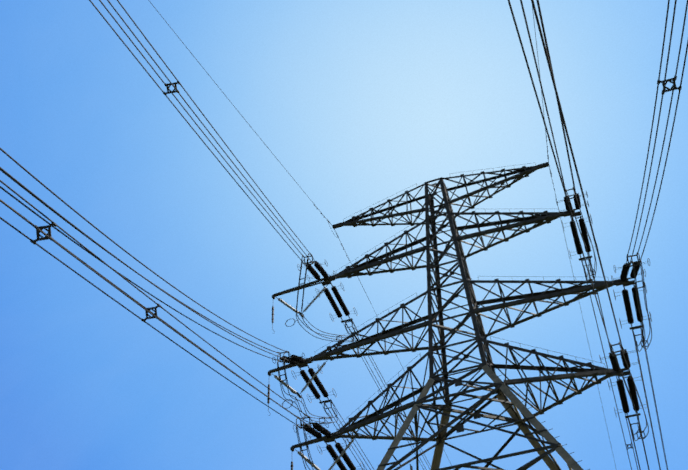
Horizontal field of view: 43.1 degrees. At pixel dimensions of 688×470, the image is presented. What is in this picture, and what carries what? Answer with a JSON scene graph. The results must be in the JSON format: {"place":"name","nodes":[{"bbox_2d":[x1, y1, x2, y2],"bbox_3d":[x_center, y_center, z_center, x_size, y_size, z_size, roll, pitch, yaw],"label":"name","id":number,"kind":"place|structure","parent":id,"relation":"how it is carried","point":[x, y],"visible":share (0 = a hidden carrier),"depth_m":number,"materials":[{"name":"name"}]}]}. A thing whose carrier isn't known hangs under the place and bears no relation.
{"place":"outdoors","nodes":[
{"label":"outdoors","id":0,"kind":"place"},
{"bbox_2d":[0,0,687,469],"label":"sky","id":1,"kind":"structure","parent":0,"point":[362,103],"materials":[{"name":"blue"}]},
{"label":"ground","id":2,"kind":"structure","parent":0,"visible":0},
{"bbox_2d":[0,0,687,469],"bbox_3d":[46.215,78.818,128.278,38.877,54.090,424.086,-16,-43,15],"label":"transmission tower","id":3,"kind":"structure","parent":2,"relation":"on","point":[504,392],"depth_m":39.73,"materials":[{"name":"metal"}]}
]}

